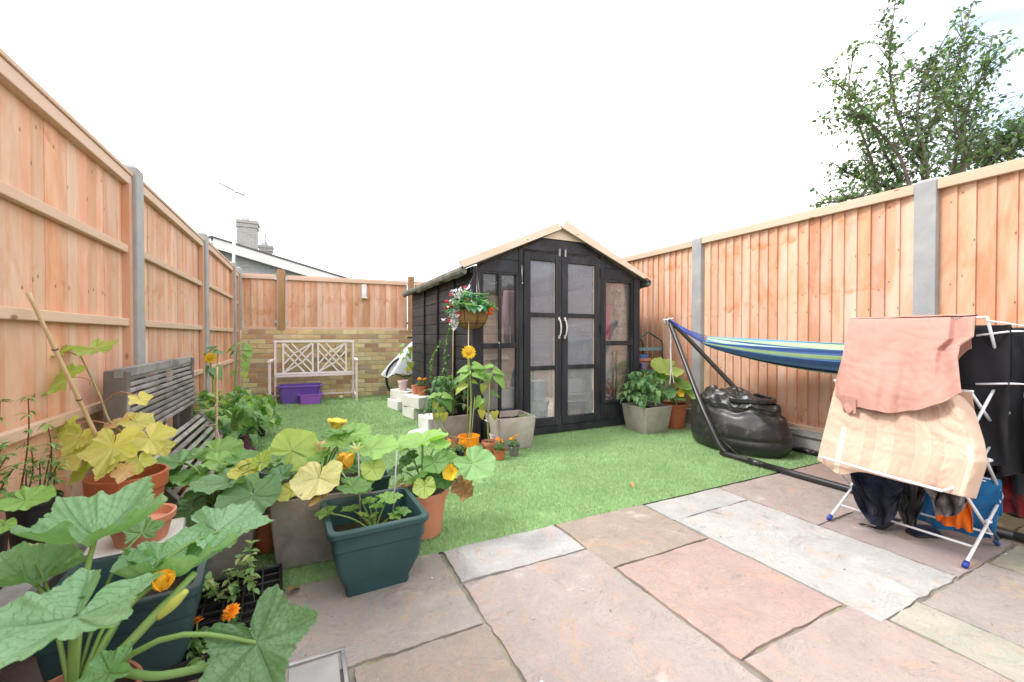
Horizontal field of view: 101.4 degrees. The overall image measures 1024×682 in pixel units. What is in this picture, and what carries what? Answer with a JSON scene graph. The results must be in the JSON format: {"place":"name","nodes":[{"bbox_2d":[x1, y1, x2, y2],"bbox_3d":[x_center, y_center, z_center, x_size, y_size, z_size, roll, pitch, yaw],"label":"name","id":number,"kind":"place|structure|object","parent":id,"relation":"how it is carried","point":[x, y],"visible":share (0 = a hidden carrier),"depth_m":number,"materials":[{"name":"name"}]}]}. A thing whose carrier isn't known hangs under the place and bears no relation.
{"place":"outdoors","nodes":[
{"label":"outdoors","id":0,"kind":"place"},
{"bbox_2d":[169,395,817,587],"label":"lawn","id":1,"kind":"structure","parent":0,"point":[453,501],"depth_m":3.10,"materials":[{"name":"plant"}]},
{"bbox_2d":[59,545,86,580],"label":"concrete block","id":2,"kind":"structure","parent":1,"relation":"on","point":[61,575],"depth_m":1.57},
{"bbox_2d":[41,338,178,497],"bbox_3d":[-1.637,0.414,1.718,0.575,0.853,0.340,0,1,17],"label":"plant","id":3,"kind":"object","parent":2,"relation":"on","point":[102,453],"visible":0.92,"depth_m":1.66,"materials":[{"name":"plant"}]},
{"bbox_2d":[25,292,115,481],"bbox_3d":[-1.670,0.227,1.617,0.019,0.795,0.356,0,1,-2],"label":"bamboo cane","id":4,"kind":"object","parent":3,"relation":"in","point":[78,398],"visible":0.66,"depth_m":1.55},
{"bbox_2d":[83,517,185,558],"bbox_3d":[-1.383,0.865,1.546,0.270,0.290,0.240,-1,1,-34],"label":"concrete block","id":5,"kind":"object","parent":1,"relation":"on","point":[105,546],"depth_m":1.50,"materials":[{"name":"concrete"}]},
{"bbox_2d":[110,503,176,548],"bbox_3d":[-1.344,0.673,1.520,0.200,0.094,0.200,0,1,-26],"label":"plant bowl","id":6,"kind":"object","parent":5,"relation":"on","point":[165,512],"visible":0.3,"depth_m":1.51,"materials":[{"name":"orange ceramic"}]},
{"bbox_2d":[102,356,224,503],"bbox_3d":[-2.040,0.533,2.617,0.353,0.829,1.460,0,1,-26],"label":"wooden bench","id":7,"kind":"object","parent":1,"relation":"on","point":[179,403],"visible":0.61,"depth_m":2.43,"materials":[{"name":"wood"}]},
{"bbox_2d":[165,484,218,502],"bbox_3d":[-1.631,0.882,2.171,0.420,0.240,0.210,-1,1,-36],"label":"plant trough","id":8,"kind":"object","parent":1,"relation":"on","point":[181,491],"visible":0.02,"depth_m":2.20,"materials":[{"name":"plastic"}]},
{"bbox_2d":[193,367,219,438],"bbox_3d":[-2.139,0.590,2.953,0.143,0.808,0.152,1,1,40],"label":"bamboo cane","id":9,"kind":"object","parent":1,"relation":"on","point":[216,419],"visible":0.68,"depth_m":3.00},
{"bbox_2d":[192,392,232,461],"bbox_3d":[-2.564,0.705,3.452,0.419,0.563,0.390,0,1,-26],"label":"bean plant","id":10,"kind":"object","parent":1,"relation":"on","point":[206,402],"visible":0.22,"depth_m":3.46,"materials":[{"name":"green plant"}]},
{"bbox_2d":[203,346,224,450],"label":"sunflower","id":11,"kind":"object","parent":1,"relation":"on","point":[210,357],"visible":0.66,"depth_m":3.75,"materials":[{"name":"green plant"}]},
{"bbox_2d":[156,436,281,579],"bbox_3d":[-1.326,0.741,1.881,0.854,0.530,0.421,1,1,42],"label":"squash plant","id":12,"kind":"object","parent":1,"relation":"on","point":[236,463],"visible":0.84,"depth_m":1.81,"materials":[{"name":"green plant"}]},
{"bbox_2d":[193,385,252,427],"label":"bean plant","id":13,"kind":"object","parent":1,"relation":"on","point":[238,389],"visible":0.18,"depth_m":3.97,"materials":[{"name":"green plant"}]},
{"bbox_2d":[192,402,264,448],"bbox_3d":[-2.321,0.745,3.425,0.520,0.483,0.532,0,1,-26],"label":"bean plant","id":14,"kind":"object","parent":1,"relation":"on","point":[224,424],"visible":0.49,"depth_m":3.40,"materials":[{"name":"green plant"}]},
{"bbox_2d":[226,342,253,427],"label":"sunflower","id":15,"kind":"object","parent":1,"relation":"on","point":[247,352],"visible":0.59,"depth_m":4.45,"materials":[{"name":"plant"}]},
{"bbox_2d":[218,393,282,449],"bbox_3d":[-2.351,0.728,3.707,0.554,0.509,0.559,0,1,-26],"label":"bean plant","id":16,"kind":"object","parent":1,"relation":"on","point":[267,417],"visible":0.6,"depth_m":3.70,"materials":[{"name":"green plant"}]},
{"bbox_2d":[254,507,273,553],"bbox_3d":[-1.185,0.909,2.025,0.154,0.190,0.154,0,1,-26],"label":"plant pot","id":17,"kind":"object","parent":1,"relation":"on","point":[263,535],"visible":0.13,"depth_m":1.97,"materials":[{"name":"ceramic"}]},
{"bbox_2d":[252,395,281,437],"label":"bean plant","id":18,"kind":"object","parent":1,"relation":"on","point":[262,430],"visible":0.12,"depth_m":4.23,"materials":[{"name":"green plant"}]},
{"bbox_2d":[258,457,293,478],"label":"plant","id":19,"kind":"object","parent":1,"relation":"on","point":[265,471],"visible":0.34,"depth_m":2.41,"materials":[{"name":"plant"}]},
{"bbox_2d":[276,383,322,403],"bbox_3d":[-3.297,0.812,6.524,0.650,0.270,0.371,0,1,-22],"label":"storage tub","id":20,"kind":"object","parent":1,"relation":"on","point":[288,393],"visible":0.9,"depth_m":6.36,"materials":[{"name":"purple plastic"}]},
{"bbox_2d":[297,392,322,404],"bbox_3d":[-3.065,0.874,6.372,0.356,0.150,0.226,0,1,-24],"label":"washing basin","id":21,"kind":"object","parent":1,"relation":"on","point":[311,399],"visible":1,"depth_m":6.28,"materials":[{"name":"purple plastic"}]},
{"bbox_2d":[267,340,357,401],"bbox_3d":[-3.076,0.468,6.542,1.250,0.957,0.413,0,1,-23],"label":"garden bench","id":22,"kind":"object","parent":1,"relation":"on","point":[311,373],"visible":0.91,"depth_m":6.65,"materials":[{"name":"white wood"}]},
{"bbox_2d":[242,329,411,400],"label":"brick wall","id":23,"kind":"structure","parent":1,"relation":"on","point":[376,352],"depth_m":6.90,"materials":[{"name":"brick"}]},
{"bbox_2d":[242,269,423,329],"bbox_3d":[-2.111,-0.661,7.290,4.520,0.944,0.120,0,1,-23],"label":"closeboard fence","id":24,"kind":"object","parent":23,"relation":"on","point":[322,303],"visible":0.7,"depth_m":6.88,"materials":[{"name":"wood"}]},
{"bbox_2d":[362,284,367,298],"bbox_3d":[-2.492,-0.840,7.077,0.090,0.250,0.088,0,1,-26],"label":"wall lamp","id":25,"kind":"object","parent":24,"relation":"attached to","point":[364,291],"depth_m":7.06,"materials":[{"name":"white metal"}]},
{"bbox_2d":[264,418,398,569],"bbox_3d":[-0.843,0.693,1.981,0.593,0.623,0.681,0,1,-25],"label":"planter","id":26,"kind":"object","parent":1,"relation":"on","point":[310,484],"visible":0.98,"depth_m":1.89,"materials":[{"name":"stone"}]},
{"bbox_2d":[371,468,390,491],"bbox_3d":[-0.826,0.882,2.426,0.210,0.235,0.210,0,1,-26],"label":"planter","id":27,"kind":"object","parent":1,"relation":"on","point":[382,483],"visible":0.23,"depth_m":2.36,"materials":[{"name":"green plastic"}]},
{"bbox_2d":[387,398,401,410],"bbox_3d":[-1.595,0.890,5.919,0.200,0.130,0.400,-1,1,-36],"label":"concrete block","id":28,"kind":"object","parent":1,"relation":"on","point":[396,405],"depth_m":5.79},
{"bbox_2d":[390,388,411,400],"bbox_3d":[-1.501,0.755,5.886,0.420,0.140,0.220,1,1,42],"label":"concrete block","id":29,"kind":"object","parent":28,"relation":"on","point":[396,394],"depth_m":5.82,"materials":[{"name":"concrete"}]},
{"bbox_2d":[398,343,413,390],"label":"bean plant","id":30,"kind":"object","parent":29,"relation":"on","point":[403,384],"visible":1,"depth_m":5.82,"materials":[{"name":"green plant"}]},
{"bbox_2d":[381,337,411,390],"bbox_3d":[-1.375,0.346,7.265,1.791,1.218,0.565,-1,1,-36],"label":"wheelbarrow","id":31,"kind":"object","parent":1,"relation":"on","point":[396,366],"visible":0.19,"depth_m":6.82,"materials":[{"name":"white plastic"}]},
{"bbox_2d":[402,405,428,419],"bbox_3d":[-1.221,0.892,5.323,0.220,0.140,0.360,-1,1,-36],"label":"concrete block","id":32,"kind":"object","parent":1,"relation":"on","point":[410,412],"depth_m":5.19,"materials":[{"name":"concrete"}]},
{"bbox_2d":[402,393,430,408],"bbox_3d":[-1.176,0.753,5.277,0.240,0.140,0.420,-1,1,-42],"label":"concrete block","id":33,"kind":"object","parent":32,"relation":"on","point":[415,401],"depth_m":5.15,"materials":[{"name":"concrete"}]},
{"bbox_2d":[416,377,427,395],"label":"marigold plant","id":34,"kind":"object","parent":33,"relation":"on","point":[421,387],"visible":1,"depth_m":5.24,"materials":[{"name":"orange plant"}]},
{"bbox_2d":[418,413,434,429],"bbox_3d":[-0.883,0.896,4.598,0.200,0.150,0.340,0,1,-30],"label":"concrete block","id":35,"kind":"object","parent":1,"relation":"on","point":[426,421],"depth_m":4.50,"materials":[{"name":"concrete"}]},
{"bbox_2d":[428,314,451,392],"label":"climbing vine","id":36,"kind":"object","parent":1,"relation":"on","point":[445,359],"visible":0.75,"depth_m":4.47,"materials":[{"name":"green plant"}]},
{"bbox_2d":[388,428,495,539],"bbox_3d":[-0.384,0.741,2.133,0.589,0.523,0.361,1,1,38],"label":"squash plant","id":37,"kind":"object","parent":1,"relation":"on","point":[430,483],"visible":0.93,"depth_m":2.10,"materials":[{"name":"green plant"}]},
{"bbox_2d":[427,392,457,447],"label":"sunflower","id":38,"kind":"object","parent":1,"relation":"on","point":[447,403],"visible":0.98,"depth_m":3.90,"materials":[{"name":"green plant"}]},
{"bbox_2d":[420,375,477,442],"bbox_3d":[-0.619,0.660,4.177,0.586,0.634,0.603,0,1,-26],"label":"planter","id":39,"kind":"object","parent":1,"relation":"on","point":[454,423],"visible":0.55,"depth_m":4.04,"materials":[{"name":"stone"}]},
{"bbox_2d":[453,440,466,455],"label":"marigold plant","id":40,"kind":"object","parent":1,"relation":"on","point":[459,450],"visible":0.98,"depth_m":3.46,"materials":[{"name":"green plant"}]},
{"bbox_2d":[454,321,486,455],"bbox_3d":[-0.351,0.375,3.616,0.238,1.217,0.192,-1,1,-35],"label":"sunflower","id":41,"kind":"object","parent":1,"relation":"on","point":[470,437],"visible":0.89,"depth_m":3.60,"materials":[{"name":"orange plant"}]},
{"bbox_2d":[481,419,489,439],"bbox_3d":[-0.204,0.865,4.019,0.170,0.228,0.170,0,1,-26],"label":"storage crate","id":42,"kind":"object","parent":1,"relation":"on","point":[484,430],"visible":0.26,"depth_m":3.96,"materials":[{"name":"black plastic"}]},
{"bbox_2d":[474,364,504,454],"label":"sunflower","id":43,"kind":"object","parent":1,"relation":"on","point":[488,443],"visible":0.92,"depth_m":3.62,"materials":[{"name":"plant"}]},
{"bbox_2d":[498,342,499,418],"bbox_3d":[-0.127,0.494,4.020,0.023,0.971,0.045,0,1,0],"label":"broom handle","id":44,"kind":"object","parent":1,"relation":"on","point":[498,384],"visible":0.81,"depth_m":4.01,"materials":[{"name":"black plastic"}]},
{"bbox_2d":[493,437,507,460],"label":"marigold plant","id":45,"kind":"object","parent":1,"relation":"on","point":[499,451],"visible":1,"depth_m":3.45,"materials":[{"name":"orange plant"}]},
{"bbox_2d":[485,410,535,448],"bbox_3d":[-0.012,0.832,3.946,0.400,0.296,0.380,0,1,-23],"label":"planter","id":46,"kind":"object","parent":1,"relation":"on","point":[506,426],"visible":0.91,"depth_m":3.80,"materials":[{"name":"concrete"}]},
{"bbox_2d":[506,434,520,456],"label":"marigold plant","id":47,"kind":"object","parent":1,"relation":"on","point":[513,446],"visible":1,"depth_m":3.56,"materials":[{"name":"green plant"}]},
{"bbox_2d":[402,220,650,440],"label":"garden shed","id":48,"kind":"structure","parent":1,"relation":"on","point":[558,279],"depth_m":4.65,"materials":[{"name":"black wood"}]},
{"bbox_2d":[441,267,497,330],"bbox_3d":[-0.385,-0.395,3.778,0.521,0.615,0.538,0,1,-26],"label":"hanging basket","id":49,"kind":"object","parent":48,"relation":"hanging from","point":[476,312],"visible":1,"depth_m":3.67,"materials":[{"name":"brown wicker"}]},
{"bbox_2d":[481,271,518,411],"bbox_3d":[-0.122,0.017,4.118,0.409,1.382,0.048,0,1,-26],"label":"window","id":50,"kind":"structure","parent":48,"relation":"in","point":[515,345],"depth_m":4.11,"materials":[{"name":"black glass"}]},
{"bbox_2d":[503,290,514,342],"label":"trousers","id":51,"kind":"object","parent":48,"relation":"hanging from","point":[509,311],"visible":0.79,"depth_m":4.37,"materials":[{"name":"fabric"}]},
{"bbox_2d":[510,367,533,414],"bbox_3d":[0.092,0.553,4.482,0.360,0.720,0.357,0,1,-26],"label":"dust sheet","id":52,"kind":"object","parent":48,"relation":"on","point":[512,383],"visible":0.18,"depth_m":4.43,"materials":[{"name":"grey fabric"}]},
{"bbox_2d":[532,399,548,417],"bbox_3d":[0.275,0.778,4.558,0.264,0.268,0.264,0,1,-26],"label":"bucket","id":53,"kind":"object","parent":48,"relation":"on","point":[540,408],"visible":0.56,"depth_m":4.45,"materials":[{"name":"grey plastic"}]},
{"bbox_2d":[531,380,545,400],"bbox_3d":[0.275,0.534,4.555,0.154,0.212,0.134,0,1,-26],"label":"storage tub","id":54,"kind":"object","parent":53,"relation":"on","point":[538,388],"visible":0.78,"depth_m":4.50,"materials":[{"name":"plastic"}]},
{"bbox_2d":[523,249,561,427],"bbox_3d":[0.319,-0.040,4.310,0.458,1.850,0.076,0,1,-26],"label":"door","id":55,"kind":"structure","parent":48,"relation":"in","point":[527,256],"depth_m":4.32,"materials":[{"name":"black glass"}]},
{"bbox_2d":[553,338,592,416],"bbox_3d":[0.714,0.434,4.940,0.390,0.946,0.272,0,1,-26],"label":"bookcase","id":56,"kind":"object","parent":48,"relation":"on","point":[580,351],"visible":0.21,"depth_m":4.99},
{"bbox_2d":[568,326,581,337],"bbox_3d":[0.661,-0.110,4.917,0.247,0.138,0.227,0,1,-26],"label":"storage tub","id":57,"kind":"object","parent":56,"relation":"on","point":[574,331],"visible":0.49,"depth_m":4.83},
{"bbox_2d":[568,377,585,392],"bbox_3d":[0.710,0.513,4.938,0.258,0.159,0.227,0,1,-26],"label":"storage tub","id":58,"kind":"object","parent":56,"relation":"in","point":[576,384],"visible":0.73,"depth_m":4.85,"materials":[{"name":"plastic"}]},
{"bbox_2d":[568,397,586,414],"bbox_3d":[0.710,0.777,4.941,0.278,0.191,0.227,0,1,-26],"label":"storage tub","id":59,"kind":"object","parent":56,"relation":"on","point":[576,403],"visible":0.58,"depth_m":4.85,"materials":[{"name":"plastic"}]},
{"bbox_2d":[561,249,601,423],"bbox_3d":[0.761,-0.043,4.530,0.518,1.850,0.076,0,1,-26],"label":"door","id":60,"kind":"structure","parent":48,"relation":"in","point":[596,263],"depth_m":4.54,"materials":[{"name":"black wood"}]},
{"bbox_2d":[592,340,609,392],"bbox_3d":[1.005,0.445,5.109,0.140,0.920,0.415,0,1,-26],"label":"storage shelf","id":61,"kind":"object","parent":48,"relation":"on","point":[607,363],"visible":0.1,"depth_m":4.94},
{"bbox_2d":[588,378,617,409],"bbox_3d":[1.076,0.644,4.990,0.375,0.425,0.219,0,1,-26],"label":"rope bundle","id":62,"kind":"object","parent":48,"relation":"in","point":[609,394],"visible":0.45,"depth_m":4.92,"materials":[{"name":"grey"}]},
{"bbox_2d":[606,306,609,338],"bbox_3d":[1.095,-0.211,4.818,0.085,0.380,0.010,0,1,-26],"label":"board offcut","id":63,"kind":"object","parent":48,"relation":"in","point":[607,322],"visible":0.64,"depth_m":4.82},
{"bbox_2d":[611,351,616,399],"bbox_3d":[1.218,0.513,4.995,0.060,0.793,0.138,0,1,24],"label":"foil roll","id":64,"kind":"object","parent":48,"relation":"on","point":[614,368],"visible":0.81,"depth_m":4.98,"materials":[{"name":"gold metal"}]},
{"bbox_2d":[611,285,623,339],"bbox_3d":[1.263,-0.336,4.887,0.258,0.650,0.128,0,1,-26],"label":"flower garland","id":65,"kind":"object","parent":48,"relation":"hanging from","point":[617,316],"visible":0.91,"depth_m":4.86,"materials":[{"name":"white plant"}]},
{"bbox_2d":[604,280,632,403],"bbox_3d":[1.209,0.008,4.781,0.424,1.382,0.046,0,1,-26],"label":"window","id":66,"kind":"structure","parent":48,"relation":"in","point":[626,287],"depth_m":4.85,"materials":[{"name":"black glass"}]},
{"bbox_2d":[617,371,676,433],"bbox_3d":[1.420,0.648,4.555,0.580,0.648,0.626,0,1,-26],"label":"planter","id":67,"kind":"object","parent":1,"relation":"on","point":[643,415],"visible":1,"depth_m":4.44,"materials":[{"name":"stone"}]},
{"bbox_2d":[287,403,1006,681],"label":"leaf litter","id":68,"kind":"object","parent":1,"relation":"on","point":[293,587],"visible":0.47,"depth_m":1.74,"materials":[{"name":"plant"}]},
{"bbox_2d":[640,332,662,402],"bbox_3d":[1.583,0.425,5.203,0.419,1.078,0.379,0,1,-26],"label":"staging frame","id":69,"kind":"object","parent":1,"relation":"on","point":[642,349],"visible":0.27,"depth_m":5.07,"materials":[{"name":"teal metal"}]},
{"bbox_2d":[651,357,695,428],"bbox_3d":[1.788,0.577,4.678,0.536,0.788,0.363,0,1,-4],"label":"squash plant","id":70,"kind":"object","parent":1,"relation":"on","point":[660,365],"visible":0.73,"depth_m":4.62,"materials":[{"name":"green plant"}]},
{"bbox_2d":[691,385,792,458],"bbox_3d":[2.085,0.700,3.869,0.617,0.556,0.922,0,1,-26],"label":"bean bag","id":71,"kind":"object","parent":1,"relation":"on","point":[745,422],"visible":0.94,"depth_m":3.60,"materials":[{"name":"leather"}]},
{"bbox_2d":[483,385,514,409],"bbox_3d":[-0.195,0.589,4.400,0.440,0.200,0.330,0,1,-23],"label":"cardboard box","id":72,"kind":"object","parent":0,"point":[508,397],"visible":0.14,"depth_m":4.27,"materials":[{"name":"cardboard"}]},
{"bbox_2d":[483,353,509,389],"bbox_3d":[-0.250,0.307,4.332,0.340,0.360,0.366,0,1,-29],"label":"cardboard box","id":73,"kind":"object","parent":72,"relation":"on","point":[490,359],"visible":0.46,"depth_m":4.23,"materials":[{"name":"cardboard"}]},
{"bbox_2d":[483,349,497,353],"bbox_3d":[-0.302,0.098,4.340,0.300,0.090,0.280,0,1,-34],"label":"cardboard box","id":74,"kind":"object","parent":73,"relation":"on","point":[490,351],"visible":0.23,"depth_m":4.23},
{"bbox_2d":[0,462,1023,681],"bbox_3d":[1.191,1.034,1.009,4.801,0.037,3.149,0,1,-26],"label":"patio","id":75,"kind":"structure","parent":0,"point":[737,603],"depth_m":1.61,"materials":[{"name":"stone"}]},
{"bbox_2d":[0,543,82,607],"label":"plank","id":76,"kind":"object","parent":75,"relation":"on","point":[8,594],"visible":0.22,"depth_m":1.20,"materials":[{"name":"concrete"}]},
{"bbox_2d":[0,399,28,588],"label":"potted sprigs","id":77,"kind":"object","parent":76,"relation":"on","point":[4,537],"visible":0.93,"depth_m":1.19,"materials":[{"name":"green plant"}]},
{"bbox_2d":[0,485,55,533],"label":"squash plant","id":78,"kind":"object","parent":76,"relation":"on","point":[33,496],"visible":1,"depth_m":0.96,"materials":[{"name":"green plant"}]},
{"bbox_2d":[4,395,68,548],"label":"potted sprigs","id":79,"kind":"object","parent":76,"relation":"on","point":[28,518],"visible":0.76,"depth_m":1.36,"materials":[{"name":"plant"}]},
{"bbox_2d":[32,553,209,681],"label":"planter","id":80,"kind":"object","parent":75,"relation":"on","point":[180,617],"visible":0.36,"depth_m":1.20,"materials":[{"name":"green plastic"}]},
{"bbox_2d":[0,476,317,681],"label":"squash plant","id":81,"kind":"object","parent":80,"relation":"in","point":[31,623],"visible":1,"depth_m":0.97,"materials":[{"name":"green plant"}]},
{"bbox_2d":[0,48,242,593],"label":"closeboard fence","id":82,"kind":"object","parent":75,"relation":"on","point":[98,239],"visible":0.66,"depth_m":1.87,"materials":[{"name":"wood"}]},
{"bbox_2d":[159,540,282,681],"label":"seed tray","id":83,"kind":"object","parent":75,"relation":"on","point":[233,597],"visible":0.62,"depth_m":1.52,"materials":[{"name":"black plastic"}]},
{"bbox_2d":[209,216,347,329],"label":"house","id":84,"kind":"structure","parent":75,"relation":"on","point":[250,257],"depth_m":13.19,"materials":[{"name":"grey brick"}]},
{"bbox_2d":[217,181,255,261],"bbox_3d":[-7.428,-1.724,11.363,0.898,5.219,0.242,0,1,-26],"label":"television aerial","id":85,"kind":"object","parent":84,"relation":"on","point":[234,224],"visible":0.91,"depth_m":11.29,"materials":[{"name":"white metal"}]},
{"bbox_2d":[287,646,348,681],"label":"drain cover","id":86,"kind":"object","parent":75,"relation":"on","point":[325,670],"visible":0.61,"depth_m":1.29,"materials":[{"name":"metal"}]},
{"bbox_2d":[314,450,428,596],"bbox_3d":[-0.614,0.746,1.794,0.425,0.522,0.390,0,1,-28],"label":"planter","id":87,"kind":"object","parent":75,"relation":"on","point":[374,538],"visible":0.94,"depth_m":1.70,"materials":[{"name":"green plastic"}]},
{"bbox_2d":[622,157,1023,450],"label":"closeboard fence","id":88,"kind":"object","parent":75,"relation":"on","point":[952,244],"visible":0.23,"depth_m":3.54,"materials":[{"name":"wood"}]},
{"bbox_2d":[665,317,1023,542],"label":"hammock stand","id":89,"kind":"object","parent":75,"relation":"on","point":[1010,534],"visible":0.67,"depth_m":3.58,"materials":[{"name":"black metal"}]},
{"bbox_2d":[663,318,674,384],"bbox_3d":[1.706,0.110,4.530,0.123,0.725,0.087,0,1,-26],"label":"rope","id":90,"kind":"object","parent":89,"relation":"hanging from","point":[667,323],"visible":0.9,"depth_m":4.52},
{"bbox_2d":[669,320,844,374],"bbox_3d":[2.562,0.022,2.827,0.480,0.475,3.831,0,1,-26],"label":"hammock","id":91,"kind":"object","parent":89,"relation":"hanging from","point":[823,357],"visible":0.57,"depth_m":3.40,"materials":[{"name":"fabric"}]},
{"bbox_2d":[858,517,901,529],"bbox_3d":[1.999,0.985,2.255,0.226,0.037,0.080,0,1,-8],"label":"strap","id":92,"kind":"object","parent":75,"relation":"on","point":[887,525],"visible":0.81,"depth_m":2.24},
{"bbox_2d":[799,0,1023,208],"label":"plum tree","id":93,"kind":"object","parent":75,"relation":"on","point":[874,180],"visible":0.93,"depth_m":5.02,"materials":[{"name":"green plant"}]},
{"bbox_2d":[819,316,1023,568],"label":"clothes airer","id":94,"kind":"object","parent":75,"relation":"on","point":[965,564],"visible":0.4,"depth_m":1.95,"materials":[{"name":"metal"}]},
{"bbox_2d":[850,472,903,526],"bbox_3d":[1.885,0.816,2.184,0.104,0.306,0.254,0,1,-26],"label":"garment","id":95,"kind":"object","parent":94,"relation":"hanging from","point":[878,499],"visible":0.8,"depth_m":2.17,"materials":[{"name":"fabric"}]},
{"bbox_2d":[817,389,987,498],"bbox_3d":[1.886,0.451,2.049,0.265,0.481,0.609,0,1,-26],"label":"tablecloth","id":96,"kind":"object","parent":94,"relation":"hanging from","point":[941,446],"visible":0.7,"depth_m":1.93,"materials":[{"name":"beige fabric"}]},
{"bbox_2d":[835,314,977,413],"bbox_3d":[1.967,0.122,2.119,0.408,0.508,0.544,0,1,-26],"label":"bed sheet","id":97,"kind":"object","parent":94,"relation":"hanging from","point":[896,364],"visible":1,"depth_m":2.07,"materials":[{"name":"pink fabric"}]},
{"bbox_2d":[898,483,925,526],"bbox_3d":[2.006,0.824,2.124,0.100,0.276,0.139,0,1,-26],"label":"garment","id":98,"kind":"object","parent":94,"relation":"hanging from","point":[911,504],"visible":0.6,"depth_m":2.11,"materials":[{"name":"fabric"}]},
{"bbox_2d":[924,487,966,516],"bbox_3d":[1.996,0.712,1.944,0.168,0.248,0.192,0,1,-26],"label":"garment","id":99,"kind":"object","parent":94,"relation":"hanging from","point":[946,504],"visible":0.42,"depth_m":1.94,"materials":[{"name":"fabric"}]},
{"bbox_2d":[935,498,972,532],"bbox_3d":[2.176,0.783,2.058,0.072,0.271,0.136,0,1,-26],"label":"garment","id":100,"kind":"object","parent":94,"relation":"hanging from","point":[963,519],"visible":0.16,"depth_m":2.03,"materials":[{"name":"orange fabric"}]},
{"bbox_2d":[918,476,1002,543],"bbox_3d":[2.244,0.818,2.168,0.093,0.313,0.384,0,1,-26],"label":"towel","id":101,"kind":"object","parent":94,"relation":"hanging from","point":[988,498],"visible":0.23,"depth_m":2.04,"materials":[{"name":"fabric"}]},
{"bbox_2d":[958,325,1012,466],"bbox_3d":[2.149,0.260,2.168,0.097,0.677,0.568,0,1,-26],"label":"garment","id":102,"kind":"object","parent":94,"relation":"hanging from","point":[982,360],"visible":0.2,"depth_m":1.98,"materials":[{"name":"fabric"}]},
{"bbox_2d":[984,471,1023,494],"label":"trousers","id":103,"kind":"object","parent":94,"relation":"hanging from","point":[1017,481],"visible":0.04,"depth_m":2.06,"materials":[{"name":"fabric"}]},
{"bbox_2d":[985,327,1023,476],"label":"leggings","id":104,"kind":"object","parent":94,"relation":"hanging from","point":[1016,437],"visible":0.13,"depth_m":2.00,"materials":[{"name":"fabric"}]},
{"bbox_2d":[1002,476,1023,516],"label":"garment","id":105,"kind":"object","parent":94,"relation":"hanging from","point":[1012,502],"visible":0.27,"depth_m":2.12,"materials":[{"name":"red fabric"}]},
{"bbox_2d":[905,524,942,537],"bbox_3d":[2.132,0.980,2.168,0.148,0.046,0.078,0,1,4],"label":"shoe","id":106,"kind":"object","parent":75,"relation":"on","point":[917,533],"visible":0.81,"depth_m":2.14,"materials":[{"name":"black plastic"}]},
{"bbox_2d":[945,105,1023,170],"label":"plum tree","id":107,"kind":"object","parent":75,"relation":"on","point":[1016,128],"visible":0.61,"depth_m":5.37,"materials":[{"name":"green plant"}]},
{"bbox_2d":[0,0,1023,330],"label":"sky","id":108,"kind":"structure","parent":0,"point":[397,140],"materials":[{"name":"white"}]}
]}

